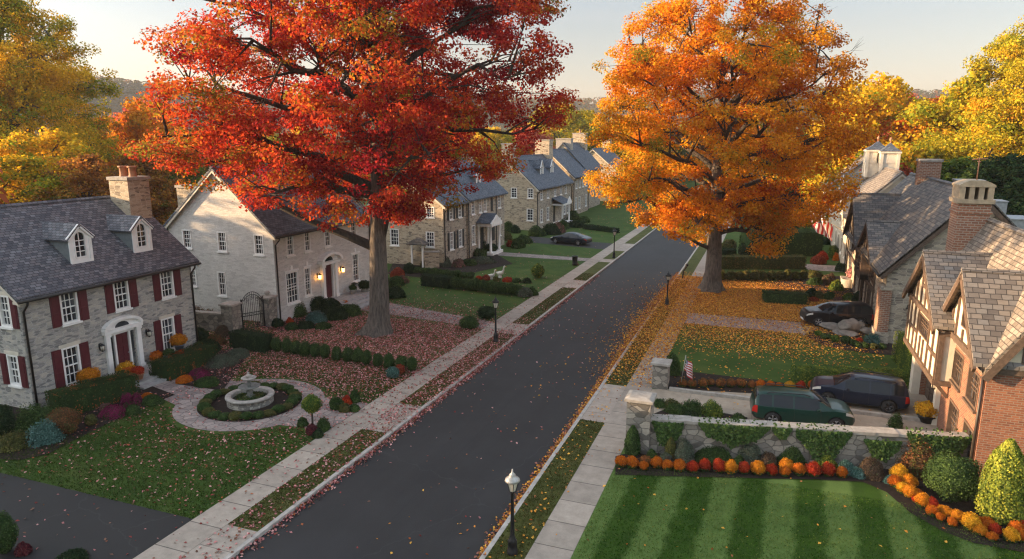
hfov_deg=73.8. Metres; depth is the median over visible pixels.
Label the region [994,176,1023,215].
tree
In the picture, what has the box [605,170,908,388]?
lawn
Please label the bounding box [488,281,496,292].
boxwood shrub
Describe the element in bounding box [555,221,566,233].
shrub
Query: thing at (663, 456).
shrub
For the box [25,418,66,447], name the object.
shrub
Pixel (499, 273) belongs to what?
goose statue
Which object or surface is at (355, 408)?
shrub
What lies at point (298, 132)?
tree
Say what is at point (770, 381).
chrysanthemum
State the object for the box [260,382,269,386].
edging shrub
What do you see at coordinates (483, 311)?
shrub
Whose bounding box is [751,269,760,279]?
boxwood shrub
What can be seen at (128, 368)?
flower pot
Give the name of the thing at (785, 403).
parked car
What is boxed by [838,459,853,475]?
shrub
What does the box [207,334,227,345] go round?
shrub
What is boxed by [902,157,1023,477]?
brick house
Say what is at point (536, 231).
shrub
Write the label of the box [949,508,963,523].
chrysanthemum
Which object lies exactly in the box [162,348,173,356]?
flower pot
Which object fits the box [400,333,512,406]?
verge
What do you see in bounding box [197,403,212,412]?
edging shrub
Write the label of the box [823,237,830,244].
shrub
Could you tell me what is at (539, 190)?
stone house
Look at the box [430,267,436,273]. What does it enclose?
boxwood shrub
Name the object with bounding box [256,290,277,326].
stone pillar
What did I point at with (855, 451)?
garden wall
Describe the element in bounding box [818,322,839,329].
boulder
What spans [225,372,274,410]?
fountain
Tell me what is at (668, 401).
shrub
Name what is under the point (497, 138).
tree
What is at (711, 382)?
chrysanthemum
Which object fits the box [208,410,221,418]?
edging shrub
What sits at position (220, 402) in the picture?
planting bed
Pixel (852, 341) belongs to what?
shrub
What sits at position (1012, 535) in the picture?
chrysanthemum
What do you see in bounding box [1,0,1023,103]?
sky
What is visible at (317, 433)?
shrub
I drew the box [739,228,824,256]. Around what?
hedge
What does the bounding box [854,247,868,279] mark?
bay window
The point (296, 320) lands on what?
planting bed
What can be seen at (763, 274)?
boxwood shrub
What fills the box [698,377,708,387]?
chrysanthemum
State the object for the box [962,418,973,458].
window
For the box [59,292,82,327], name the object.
window
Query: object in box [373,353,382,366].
boxwood shrub
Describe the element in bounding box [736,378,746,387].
chrysanthemum
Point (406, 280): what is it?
shrub
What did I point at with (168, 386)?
garden path
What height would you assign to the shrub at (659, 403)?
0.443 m
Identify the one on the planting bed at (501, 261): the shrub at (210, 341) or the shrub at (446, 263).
the shrub at (446, 263)
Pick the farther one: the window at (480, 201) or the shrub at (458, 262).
the window at (480, 201)
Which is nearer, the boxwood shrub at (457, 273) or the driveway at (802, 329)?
the driveway at (802, 329)
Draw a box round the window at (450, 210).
[449,207,453,220]
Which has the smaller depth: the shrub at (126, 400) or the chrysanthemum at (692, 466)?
the chrysanthemum at (692, 466)
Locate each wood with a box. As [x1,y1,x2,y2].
[4,66,1003,141]
[14,125,790,176]
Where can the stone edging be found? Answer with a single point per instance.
(854, 411)
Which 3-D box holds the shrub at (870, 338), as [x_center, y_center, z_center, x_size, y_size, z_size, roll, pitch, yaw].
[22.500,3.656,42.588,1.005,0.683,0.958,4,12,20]
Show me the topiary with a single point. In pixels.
(311, 403)
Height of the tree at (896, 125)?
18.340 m
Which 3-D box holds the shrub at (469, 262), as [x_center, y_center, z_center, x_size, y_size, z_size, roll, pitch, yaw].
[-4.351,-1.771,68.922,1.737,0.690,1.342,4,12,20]
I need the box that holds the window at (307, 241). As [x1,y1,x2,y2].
[303,233,312,253]
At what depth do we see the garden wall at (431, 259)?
67.00 m
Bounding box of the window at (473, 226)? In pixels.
[472,225,475,245]
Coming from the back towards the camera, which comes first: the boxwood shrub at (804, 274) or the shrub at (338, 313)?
the boxwood shrub at (804, 274)
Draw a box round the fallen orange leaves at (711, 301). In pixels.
[376,272,946,557]
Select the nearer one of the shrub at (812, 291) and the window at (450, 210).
the shrub at (812, 291)
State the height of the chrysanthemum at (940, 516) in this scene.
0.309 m
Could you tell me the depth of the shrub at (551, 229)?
90.67 m
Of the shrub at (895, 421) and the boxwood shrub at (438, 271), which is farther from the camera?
the boxwood shrub at (438, 271)
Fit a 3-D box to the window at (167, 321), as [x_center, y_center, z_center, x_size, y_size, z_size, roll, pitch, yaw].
[-19.617,3.076,38.964,0.230,2.200,1.100,4,12,20]
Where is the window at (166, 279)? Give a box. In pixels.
[159,271,176,300]
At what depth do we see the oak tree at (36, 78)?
83.97 m
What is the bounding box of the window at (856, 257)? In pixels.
[855,250,858,268]
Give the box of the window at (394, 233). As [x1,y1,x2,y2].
[389,229,399,246]
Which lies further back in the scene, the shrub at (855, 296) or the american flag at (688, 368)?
the shrub at (855, 296)
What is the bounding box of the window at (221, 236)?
[216,231,227,252]
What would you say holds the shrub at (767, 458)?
on the planting bed at (961, 505)
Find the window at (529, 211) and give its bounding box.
[527,209,533,221]
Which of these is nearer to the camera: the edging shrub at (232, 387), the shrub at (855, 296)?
the edging shrub at (232, 387)
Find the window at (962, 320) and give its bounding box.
[961,312,965,329]
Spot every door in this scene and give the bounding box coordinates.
[116,332,129,363]
[325,264,331,296]
[481,227,483,248]
[553,206,554,221]
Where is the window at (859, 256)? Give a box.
[857,254,860,272]
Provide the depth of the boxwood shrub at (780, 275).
61.47 m
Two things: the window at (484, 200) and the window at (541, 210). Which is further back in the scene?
the window at (541, 210)
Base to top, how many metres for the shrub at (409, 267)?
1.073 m
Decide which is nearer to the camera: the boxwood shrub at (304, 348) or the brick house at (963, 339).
the brick house at (963, 339)
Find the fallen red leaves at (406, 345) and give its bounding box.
[2,269,658,558]
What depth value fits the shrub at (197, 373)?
36.12 m
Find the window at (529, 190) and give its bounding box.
[527,188,533,198]
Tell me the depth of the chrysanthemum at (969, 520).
22.11 m
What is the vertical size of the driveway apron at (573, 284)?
0.001 m
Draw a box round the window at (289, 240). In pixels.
[285,236,295,257]
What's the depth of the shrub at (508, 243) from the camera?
80.60 m
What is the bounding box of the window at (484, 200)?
[483,199,486,212]
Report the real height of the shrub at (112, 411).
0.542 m
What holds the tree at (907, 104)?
on the lawn at (750, 369)
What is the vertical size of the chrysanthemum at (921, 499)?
0.523 m
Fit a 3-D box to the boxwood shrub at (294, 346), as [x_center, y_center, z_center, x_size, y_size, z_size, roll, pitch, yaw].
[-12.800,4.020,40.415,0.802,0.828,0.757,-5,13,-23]
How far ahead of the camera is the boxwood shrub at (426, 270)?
63.88 m
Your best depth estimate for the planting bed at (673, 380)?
35.66 m
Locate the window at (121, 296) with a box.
[112,281,132,312]
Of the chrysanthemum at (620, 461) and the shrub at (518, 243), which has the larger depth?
the shrub at (518, 243)
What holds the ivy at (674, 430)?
attached to the garden wall at (855, 451)
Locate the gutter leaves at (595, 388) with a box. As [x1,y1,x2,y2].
[469,272,678,558]
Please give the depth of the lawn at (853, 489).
22.66 m
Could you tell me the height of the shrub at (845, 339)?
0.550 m
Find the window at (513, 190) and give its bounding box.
[511,188,516,198]
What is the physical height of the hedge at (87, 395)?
1.289 m
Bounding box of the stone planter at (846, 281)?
[840,266,851,287]
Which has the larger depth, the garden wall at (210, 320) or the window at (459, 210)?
the window at (459, 210)
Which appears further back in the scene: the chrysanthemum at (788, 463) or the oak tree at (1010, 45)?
the oak tree at (1010, 45)
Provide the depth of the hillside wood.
802.47 m
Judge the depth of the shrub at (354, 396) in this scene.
32.89 m
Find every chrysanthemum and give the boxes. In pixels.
[614,455,627,467]
[626,455,638,468]
[638,461,648,469]
[640,455,650,464]
[650,456,662,468]
[662,459,673,470]
[672,458,686,472]
[678,379,687,386]
[686,460,698,472]
[688,379,696,387]
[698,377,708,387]
[698,458,710,470]
[708,378,714,385]
[712,458,725,472]
[715,377,726,387]
[724,459,738,474]
[726,378,736,387]
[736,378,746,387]
[738,461,750,473]
[747,380,755,388]
[750,460,766,475]
[755,379,765,385]
[765,463,777,475]
[766,380,774,385]
[778,458,793,469]
[779,466,790,476]
[784,381,795,386]
[792,462,806,475]
[796,380,805,387]
[805,461,821,476]
[821,461,836,476]
[836,466,848,477]
[887,474,902,487]
[888,463,908,478]
[895,481,906,493]
[901,473,918,487]
[902,484,918,497]
[914,492,929,507]
[925,504,939,516]
[927,496,938,506]
[935,512,945,521]
[937,504,944,511]
[941,505,952,518]
[947,516,957,526]
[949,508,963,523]
[960,511,981,531]
[973,523,987,536]
[979,516,994,529]
[985,531,998,541]
[987,522,1001,534]
[1002,526,1020,543]
[1007,520,1023,529]
[1016,528,1023,541]
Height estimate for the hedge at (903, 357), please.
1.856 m
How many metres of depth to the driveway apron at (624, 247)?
80.14 m
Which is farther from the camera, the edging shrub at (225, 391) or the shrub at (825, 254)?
the shrub at (825, 254)
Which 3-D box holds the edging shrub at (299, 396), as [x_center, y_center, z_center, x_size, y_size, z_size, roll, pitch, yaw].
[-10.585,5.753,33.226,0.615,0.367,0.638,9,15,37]
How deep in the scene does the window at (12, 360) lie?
32.01 m
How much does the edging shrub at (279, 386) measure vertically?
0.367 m
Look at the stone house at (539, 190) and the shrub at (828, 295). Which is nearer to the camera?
the shrub at (828, 295)
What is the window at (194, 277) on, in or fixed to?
in the stone house at (238, 253)
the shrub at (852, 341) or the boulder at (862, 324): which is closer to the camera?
the shrub at (852, 341)
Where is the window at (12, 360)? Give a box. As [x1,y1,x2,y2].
[4,350,23,388]
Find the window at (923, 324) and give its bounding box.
[918,311,928,341]
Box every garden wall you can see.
[196,310,221,330]
[424,251,439,267]
[650,414,971,468]
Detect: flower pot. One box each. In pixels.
[76,366,100,382]
[115,360,134,372]
[122,366,132,372]
[130,366,144,379]
[149,350,163,360]
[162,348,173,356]
[169,333,187,349]
[348,284,356,293]
[357,280,368,291]
[913,400,938,423]
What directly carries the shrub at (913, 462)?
on the planting bed at (961, 505)
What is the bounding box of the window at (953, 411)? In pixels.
[945,397,959,431]
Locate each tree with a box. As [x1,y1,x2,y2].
[0,0,126,179]
[0,126,109,201]
[0,154,87,203]
[21,153,162,216]
[76,97,204,178]
[96,149,195,224]
[109,97,193,151]
[153,166,205,217]
[178,129,224,170]
[186,113,270,155]
[235,132,299,161]
[273,126,327,157]
[310,130,363,176]
[352,138,418,179]
[448,130,488,157]
[470,126,522,168]
[491,126,555,160]
[509,104,599,150]
[550,110,603,138]
[585,126,628,161]
[593,114,674,165]
[662,136,696,175]
[679,120,707,177]
[700,117,760,173]
[745,174,779,197]
[750,121,803,171]
[773,126,815,191]
[779,176,816,208]
[795,70,948,202]
[797,142,856,179]
[813,176,838,220]
[838,97,953,163]
[859,162,914,175]
[880,93,939,137]
[884,64,1023,172]
[913,15,1023,168]
[940,155,977,181]
[959,157,993,178]
[978,153,1023,198]
[994,163,1023,207]
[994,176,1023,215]
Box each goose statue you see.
[488,269,495,278]
[496,266,505,277]
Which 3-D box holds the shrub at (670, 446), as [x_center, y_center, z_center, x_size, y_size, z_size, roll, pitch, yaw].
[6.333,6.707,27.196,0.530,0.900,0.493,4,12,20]
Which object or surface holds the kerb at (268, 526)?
on the ground
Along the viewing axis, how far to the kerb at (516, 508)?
27.15 m
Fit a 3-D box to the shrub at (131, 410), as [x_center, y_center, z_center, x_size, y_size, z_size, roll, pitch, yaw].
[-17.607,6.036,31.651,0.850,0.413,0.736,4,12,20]
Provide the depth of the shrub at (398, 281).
58.91 m
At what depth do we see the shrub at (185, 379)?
35.59 m
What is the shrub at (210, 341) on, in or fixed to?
on the lawn at (620, 218)
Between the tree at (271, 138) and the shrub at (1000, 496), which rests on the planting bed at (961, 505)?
the shrub at (1000, 496)
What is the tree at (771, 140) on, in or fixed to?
on the lawn at (750, 369)
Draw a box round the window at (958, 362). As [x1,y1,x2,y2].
[949,348,964,392]
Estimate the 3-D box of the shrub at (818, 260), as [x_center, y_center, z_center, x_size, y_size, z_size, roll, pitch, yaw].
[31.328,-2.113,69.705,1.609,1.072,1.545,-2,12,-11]
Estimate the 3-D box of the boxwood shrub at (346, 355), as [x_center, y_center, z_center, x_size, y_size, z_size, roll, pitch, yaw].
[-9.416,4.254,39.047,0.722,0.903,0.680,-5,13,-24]
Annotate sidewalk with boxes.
[133,187,700,558]
[525,211,734,558]
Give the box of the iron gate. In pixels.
[240,291,265,328]
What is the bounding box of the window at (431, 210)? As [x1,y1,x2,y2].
[426,207,434,218]
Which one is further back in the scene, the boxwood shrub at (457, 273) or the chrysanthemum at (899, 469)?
the boxwood shrub at (457, 273)
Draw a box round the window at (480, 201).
[479,199,482,213]
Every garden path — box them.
[153,379,235,407]
[172,379,324,430]
[274,397,365,427]
[361,303,491,327]
[497,252,589,260]
[665,313,799,333]
[805,264,840,271]
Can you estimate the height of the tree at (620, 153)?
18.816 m
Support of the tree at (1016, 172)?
on the lawn at (750, 369)
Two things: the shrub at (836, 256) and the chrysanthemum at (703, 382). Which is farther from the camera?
the shrub at (836, 256)
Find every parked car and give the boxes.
[550,232,591,245]
[750,383,854,425]
[800,301,873,326]
[810,370,909,412]
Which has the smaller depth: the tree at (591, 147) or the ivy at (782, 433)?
the ivy at (782, 433)
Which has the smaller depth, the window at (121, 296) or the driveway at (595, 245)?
the window at (121, 296)
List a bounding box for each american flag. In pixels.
[681,356,692,380]
[811,213,842,240]
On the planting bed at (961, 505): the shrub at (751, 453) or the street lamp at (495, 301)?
the shrub at (751, 453)
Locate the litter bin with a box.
[572,255,577,264]
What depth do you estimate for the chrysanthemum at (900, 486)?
24.50 m
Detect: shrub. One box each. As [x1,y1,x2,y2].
[0,404,15,435]
[0,429,31,452]
[0,510,18,553]
[12,402,60,432]
[14,541,32,556]
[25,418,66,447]
[45,406,83,434]
[55,547,89,558]
[84,414,97,425]
[96,404,125,419]
[99,403,110,410]
[120,392,132,406]
[125,405,141,415]
[132,392,141,405]
[140,394,164,405]
[141,392,152,398]
[175,374,193,383]
[189,367,210,380]
[193,376,218,387]
[195,305,213,329]
[196,338,220,351]
[197,327,209,341]
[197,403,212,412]
[199,398,211,403]
[202,407,215,416]
[203,393,216,400]
[204,353,240,368]
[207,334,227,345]
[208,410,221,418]
[210,389,221,396]
[214,325,230,336]
[217,412,228,420]
[220,388,229,394]
[226,347,249,359]
[228,385,237,391]
[228,411,241,420]
[239,411,251,419]
[252,410,264,418]
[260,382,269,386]
[263,409,275,416]
[267,382,277,388]
[270,337,281,351]
[271,404,285,412]
[272,318,284,326]
[276,382,287,390]
[281,338,291,352]
[282,384,293,391]
[283,403,293,409]
[284,322,298,329]
[285,396,298,404]
[286,317,293,322]
[287,388,299,394]
[288,394,301,399]
[289,340,300,353]
[289,391,301,395]
[293,301,307,317]
[297,320,314,329]
[297,417,308,426]
[298,340,310,356]
[305,310,327,323]
[305,423,317,435]
[310,296,324,311]
[310,342,319,357]
[311,428,323,438]
[314,321,332,329]
[316,417,330,431]
[319,297,341,311]
[319,344,329,358]
[322,306,348,320]
[329,396,344,410]
[331,346,341,360]
[338,403,350,412]
[341,304,361,316]
[341,346,352,361]
[342,395,351,404]
[350,389,360,403]
[350,404,360,412]
[351,347,361,361]
[360,349,371,364]
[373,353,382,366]
[383,353,394,367]
[385,366,399,377]
[388,276,404,286]
[388,286,406,298]
[390,267,404,276]
[394,355,407,367]
[395,364,404,373]
[400,275,409,282]
[403,262,414,273]
[406,356,416,370]
[413,266,419,272]
[422,267,430,273]
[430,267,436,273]
[435,269,442,274]
[439,257,451,267]
[451,258,464,267]
[454,270,460,276]
[459,272,467,277]
[459,279,467,289]
[459,316,478,328]
[463,259,476,265]
[465,280,473,290]
[466,271,474,278]
[471,278,479,291]
[472,256,497,263]
[473,248,486,256]
[476,305,496,318]
[477,279,485,290]
[481,274,490,280]
[483,280,488,291]
[484,243,497,250]
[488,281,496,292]
[493,276,500,281]
[495,282,502,293]
[500,283,508,293]
[502,277,511,281]
[504,221,512,231]
[504,230,512,239]
[506,239,511,246]
[506,283,515,294]
[510,237,525,248]
[511,225,520,232]
[512,278,521,282]
[514,284,522,295]
[518,234,532,243]
[518,287,532,296]
[522,277,531,282]
[528,225,546,236]
[529,286,538,295]
[531,263,544,277]
[543,223,560,234]
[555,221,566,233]
[557,218,569,229]
[566,210,578,219]
[568,220,583,227]
[576,216,590,222]
[624,425,640,455]
[646,448,657,458]
[654,398,666,408]
[659,452,672,460]
[664,401,685,414]
[664,437,675,458]
[665,398,680,406]
[666,352,680,375]
[674,437,694,463]
[681,399,705,415]
[683,410,698,416]
[694,445,731,466]
[701,399,723,417]
[721,269,726,279]
[722,239,736,248]
[726,270,736,279]
[729,412,745,418]
[732,455,743,464]
[736,271,743,279]
[736,443,760,463]
[738,243,747,255]
[742,270,751,280]
[747,242,755,255]
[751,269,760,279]
[759,270,767,279]
[760,451,777,465]
[767,270,776,279]
[776,271,783,280]
[776,445,807,464]
[783,269,791,279]
[791,271,800,279]
[800,270,808,279]
[806,277,822,285]
[806,288,816,296]
[808,269,823,278]
[808,296,819,301]
[810,254,826,264]
[814,330,821,335]
[814,454,837,468]
[815,290,823,298]
[817,251,828,258]
[820,333,827,338]
[822,275,834,283]
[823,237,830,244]
[823,291,834,299]
[828,245,838,257]
[828,279,844,290]
[830,335,840,341]
[832,252,838,260]
[833,296,843,300]
[835,263,846,271]
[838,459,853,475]
[841,335,850,343]
[842,293,852,300]
[849,339,857,345]
[849,466,865,479]
[850,291,861,300]
[855,342,861,347]
[858,456,885,481]
[862,342,869,347]
[863,332,880,343]
[869,343,878,348]
[878,343,886,349]
[882,474,890,484]
[886,412,903,428]
[890,432,934,480]
[921,449,982,502]
[974,438,1023,524]
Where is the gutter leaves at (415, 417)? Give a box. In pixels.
[230,275,599,558]
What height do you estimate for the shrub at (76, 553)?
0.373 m
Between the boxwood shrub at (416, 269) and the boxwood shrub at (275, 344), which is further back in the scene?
the boxwood shrub at (416, 269)
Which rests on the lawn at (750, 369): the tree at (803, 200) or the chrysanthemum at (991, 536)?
the tree at (803, 200)
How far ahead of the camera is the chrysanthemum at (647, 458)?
26.55 m
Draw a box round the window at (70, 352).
[58,340,81,385]
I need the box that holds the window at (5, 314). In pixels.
[0,291,14,329]
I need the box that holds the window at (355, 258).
[352,253,360,282]
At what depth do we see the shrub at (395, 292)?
54.57 m
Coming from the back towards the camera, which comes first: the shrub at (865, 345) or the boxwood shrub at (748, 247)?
the boxwood shrub at (748, 247)
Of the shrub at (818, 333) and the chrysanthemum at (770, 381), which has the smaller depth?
the chrysanthemum at (770, 381)
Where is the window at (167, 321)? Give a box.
[159,312,175,350]
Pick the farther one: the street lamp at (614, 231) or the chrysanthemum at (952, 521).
the street lamp at (614, 231)
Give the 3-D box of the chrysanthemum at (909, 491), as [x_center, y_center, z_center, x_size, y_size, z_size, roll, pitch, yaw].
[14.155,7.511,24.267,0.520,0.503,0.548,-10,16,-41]
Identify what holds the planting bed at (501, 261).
on the lawn at (620, 218)
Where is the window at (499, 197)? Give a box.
[498,196,500,208]
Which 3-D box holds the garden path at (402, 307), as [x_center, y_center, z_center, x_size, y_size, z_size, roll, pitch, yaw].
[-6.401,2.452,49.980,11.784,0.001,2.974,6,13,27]
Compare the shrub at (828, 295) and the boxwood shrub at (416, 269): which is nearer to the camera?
the shrub at (828, 295)
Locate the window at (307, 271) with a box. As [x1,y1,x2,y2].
[303,267,313,297]
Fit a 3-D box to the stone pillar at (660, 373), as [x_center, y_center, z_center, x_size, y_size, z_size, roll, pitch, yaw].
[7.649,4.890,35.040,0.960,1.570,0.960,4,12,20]
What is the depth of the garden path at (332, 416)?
31.34 m
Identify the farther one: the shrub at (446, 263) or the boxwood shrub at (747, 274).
the shrub at (446, 263)
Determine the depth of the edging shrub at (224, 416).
30.93 m
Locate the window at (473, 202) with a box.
[471,201,475,215]
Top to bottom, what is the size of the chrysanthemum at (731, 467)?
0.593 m
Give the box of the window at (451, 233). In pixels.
[450,232,454,251]
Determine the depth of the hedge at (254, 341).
40.98 m
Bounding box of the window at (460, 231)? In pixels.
[459,229,462,247]
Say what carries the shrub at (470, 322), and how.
on the lawn at (620, 218)
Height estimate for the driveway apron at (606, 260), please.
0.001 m
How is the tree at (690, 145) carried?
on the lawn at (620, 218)
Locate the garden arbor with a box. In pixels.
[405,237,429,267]
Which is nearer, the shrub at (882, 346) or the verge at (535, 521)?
the verge at (535, 521)
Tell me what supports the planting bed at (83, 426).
on the lawn at (620, 218)
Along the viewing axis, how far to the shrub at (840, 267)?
65.70 m
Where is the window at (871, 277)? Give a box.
[869,269,873,283]
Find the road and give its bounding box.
[234,190,731,558]
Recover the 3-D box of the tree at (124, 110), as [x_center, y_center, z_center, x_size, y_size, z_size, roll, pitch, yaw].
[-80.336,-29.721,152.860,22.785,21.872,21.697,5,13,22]
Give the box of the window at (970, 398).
[962,364,980,413]
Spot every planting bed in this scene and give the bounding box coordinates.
[0,386,173,459]
[181,348,243,389]
[197,389,301,421]
[256,311,328,330]
[388,254,511,276]
[615,453,1023,551]
[654,409,746,418]
[668,371,807,392]
[769,276,853,302]
[805,327,896,354]
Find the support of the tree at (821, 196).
on the lawn at (750, 369)
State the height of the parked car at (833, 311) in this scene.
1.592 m
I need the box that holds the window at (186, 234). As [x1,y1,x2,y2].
[182,229,192,249]
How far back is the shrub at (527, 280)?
60.24 m
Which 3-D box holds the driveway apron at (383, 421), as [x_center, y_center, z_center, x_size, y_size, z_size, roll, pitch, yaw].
[-5.452,6.316,31.285,1.230,0.001,3.200,4,12,20]
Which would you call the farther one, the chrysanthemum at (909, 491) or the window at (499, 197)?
the window at (499, 197)
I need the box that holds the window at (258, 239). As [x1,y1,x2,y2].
[253,234,264,256]
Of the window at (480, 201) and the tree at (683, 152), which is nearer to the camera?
the window at (480, 201)
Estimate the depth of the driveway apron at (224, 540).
21.48 m
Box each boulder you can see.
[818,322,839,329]
[832,329,859,336]
[838,318,860,331]
[858,321,865,331]
[859,327,870,333]
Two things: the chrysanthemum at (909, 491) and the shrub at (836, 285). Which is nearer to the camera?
the chrysanthemum at (909, 491)
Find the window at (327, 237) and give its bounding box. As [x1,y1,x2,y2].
[324,231,332,248]
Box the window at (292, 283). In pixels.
[285,270,300,306]
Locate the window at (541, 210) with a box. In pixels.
[540,209,542,223]
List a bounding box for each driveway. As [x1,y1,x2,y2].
[0,473,191,558]
[530,236,611,248]
[651,389,939,430]
[798,312,870,334]
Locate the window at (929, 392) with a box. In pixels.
[925,378,933,402]
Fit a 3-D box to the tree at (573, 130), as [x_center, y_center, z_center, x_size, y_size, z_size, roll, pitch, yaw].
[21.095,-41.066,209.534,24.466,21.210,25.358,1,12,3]
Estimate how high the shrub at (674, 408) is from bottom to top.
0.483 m
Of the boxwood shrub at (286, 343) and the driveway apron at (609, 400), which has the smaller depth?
the driveway apron at (609, 400)
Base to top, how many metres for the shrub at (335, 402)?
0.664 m
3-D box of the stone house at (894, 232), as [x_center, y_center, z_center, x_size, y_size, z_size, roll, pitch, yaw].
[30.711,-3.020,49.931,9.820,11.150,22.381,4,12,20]
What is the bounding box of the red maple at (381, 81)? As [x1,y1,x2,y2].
[122,0,581,337]
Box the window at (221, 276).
[217,271,227,297]
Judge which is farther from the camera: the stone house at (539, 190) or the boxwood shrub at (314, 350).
the stone house at (539, 190)
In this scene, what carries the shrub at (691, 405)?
on the planting bed at (724, 414)
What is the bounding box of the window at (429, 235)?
[425,231,434,248]
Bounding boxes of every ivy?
[652,414,683,446]
[698,415,770,449]
[772,420,792,439]
[795,422,852,461]
[863,438,902,462]
[906,426,971,458]
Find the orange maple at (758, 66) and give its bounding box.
[580,0,883,293]
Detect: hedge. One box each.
[45,369,141,413]
[147,341,218,381]
[228,328,274,353]
[420,273,453,288]
[583,224,619,232]
[721,254,806,269]
[722,247,736,255]
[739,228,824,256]
[762,289,809,304]
[790,364,909,388]
[891,330,912,377]
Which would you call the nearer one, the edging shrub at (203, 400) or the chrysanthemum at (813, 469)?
the chrysanthemum at (813, 469)
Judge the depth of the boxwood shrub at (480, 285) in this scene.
56.65 m
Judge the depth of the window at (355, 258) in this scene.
55.65 m
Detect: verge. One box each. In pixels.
[228,429,385,531]
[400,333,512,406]
[485,420,603,558]
[513,288,575,324]
[574,262,609,280]
[603,251,624,258]
[606,281,685,385]
[625,188,705,243]
[679,201,732,276]
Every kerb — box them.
[222,226,657,558]
[479,233,707,558]
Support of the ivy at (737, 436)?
attached to the garden wall at (855, 451)
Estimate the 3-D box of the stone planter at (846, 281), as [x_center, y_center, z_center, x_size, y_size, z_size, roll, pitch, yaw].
[29.228,-0.296,58.881,1.550,1.800,2.036,4,12,20]
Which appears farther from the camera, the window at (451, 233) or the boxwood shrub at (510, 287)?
the window at (451, 233)
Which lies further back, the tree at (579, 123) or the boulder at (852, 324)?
the tree at (579, 123)
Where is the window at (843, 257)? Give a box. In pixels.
[842,242,845,259]
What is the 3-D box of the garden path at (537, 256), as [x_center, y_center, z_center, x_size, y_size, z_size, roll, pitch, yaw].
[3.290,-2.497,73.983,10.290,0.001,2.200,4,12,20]
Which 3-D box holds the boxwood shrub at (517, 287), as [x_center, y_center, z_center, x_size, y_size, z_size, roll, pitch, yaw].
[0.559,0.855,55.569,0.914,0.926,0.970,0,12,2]
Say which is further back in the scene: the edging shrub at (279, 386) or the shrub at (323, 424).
the edging shrub at (279, 386)
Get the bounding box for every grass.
[230,273,684,558]
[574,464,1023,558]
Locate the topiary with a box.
[300,393,322,423]
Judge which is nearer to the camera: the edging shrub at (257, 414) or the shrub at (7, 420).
the shrub at (7, 420)
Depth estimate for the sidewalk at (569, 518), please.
25.48 m
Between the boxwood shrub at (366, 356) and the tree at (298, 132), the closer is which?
the boxwood shrub at (366, 356)
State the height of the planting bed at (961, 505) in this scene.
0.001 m
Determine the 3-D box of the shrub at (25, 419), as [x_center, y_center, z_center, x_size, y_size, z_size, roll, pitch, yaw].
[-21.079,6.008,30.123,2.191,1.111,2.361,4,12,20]
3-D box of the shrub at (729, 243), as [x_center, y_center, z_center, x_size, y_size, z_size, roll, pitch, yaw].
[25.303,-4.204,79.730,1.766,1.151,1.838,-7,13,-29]
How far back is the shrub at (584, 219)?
103.39 m
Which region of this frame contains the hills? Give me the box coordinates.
[16,82,949,140]
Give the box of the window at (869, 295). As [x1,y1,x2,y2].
[867,289,870,304]
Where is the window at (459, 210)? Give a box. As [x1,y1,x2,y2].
[458,205,462,218]
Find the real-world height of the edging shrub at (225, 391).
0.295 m
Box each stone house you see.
[0,166,201,409]
[163,150,369,320]
[367,147,507,266]
[496,139,574,229]
[553,130,602,213]
[589,139,629,200]
[843,159,1023,343]
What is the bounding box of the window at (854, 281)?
[852,272,855,291]
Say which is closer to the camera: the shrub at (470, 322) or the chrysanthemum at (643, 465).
the chrysanthemum at (643, 465)
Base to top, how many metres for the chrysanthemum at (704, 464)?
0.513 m
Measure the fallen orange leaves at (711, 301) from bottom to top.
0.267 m
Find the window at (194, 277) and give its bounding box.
[191,270,197,287]
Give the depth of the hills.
773.48 m
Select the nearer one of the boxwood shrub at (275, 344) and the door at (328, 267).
the boxwood shrub at (275, 344)
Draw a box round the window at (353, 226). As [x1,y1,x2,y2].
[350,223,355,233]
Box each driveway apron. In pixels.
[181,524,256,558]
[363,403,420,432]
[501,323,526,334]
[564,280,584,287]
[581,384,625,422]
[599,259,613,261]
[615,243,633,250]
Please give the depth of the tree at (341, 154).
151.25 m
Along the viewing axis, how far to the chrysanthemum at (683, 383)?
34.97 m
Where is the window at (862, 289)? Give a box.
[860,280,863,301]
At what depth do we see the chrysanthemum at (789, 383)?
34.51 m
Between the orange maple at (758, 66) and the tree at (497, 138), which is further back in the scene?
the tree at (497, 138)
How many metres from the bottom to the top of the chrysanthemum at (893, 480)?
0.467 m
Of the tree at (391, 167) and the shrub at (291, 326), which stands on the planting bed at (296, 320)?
the shrub at (291, 326)
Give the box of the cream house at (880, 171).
[818,136,906,263]
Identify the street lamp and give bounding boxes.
[492,296,498,341]
[505,469,519,555]
[612,228,616,257]
[665,271,670,304]
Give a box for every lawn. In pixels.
[0,168,705,557]
[486,385,1023,558]
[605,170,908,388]
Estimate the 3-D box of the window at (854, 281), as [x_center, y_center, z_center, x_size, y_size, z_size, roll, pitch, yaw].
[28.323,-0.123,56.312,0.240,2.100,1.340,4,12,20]
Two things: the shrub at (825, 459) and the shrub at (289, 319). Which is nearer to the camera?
the shrub at (825, 459)
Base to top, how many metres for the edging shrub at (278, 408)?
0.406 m
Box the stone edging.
[669,387,920,421]
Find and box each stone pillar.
[218,301,242,332]
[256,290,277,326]
[624,390,656,453]
[651,357,671,389]
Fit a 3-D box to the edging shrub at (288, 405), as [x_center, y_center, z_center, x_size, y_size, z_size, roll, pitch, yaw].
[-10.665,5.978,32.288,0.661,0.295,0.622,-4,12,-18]

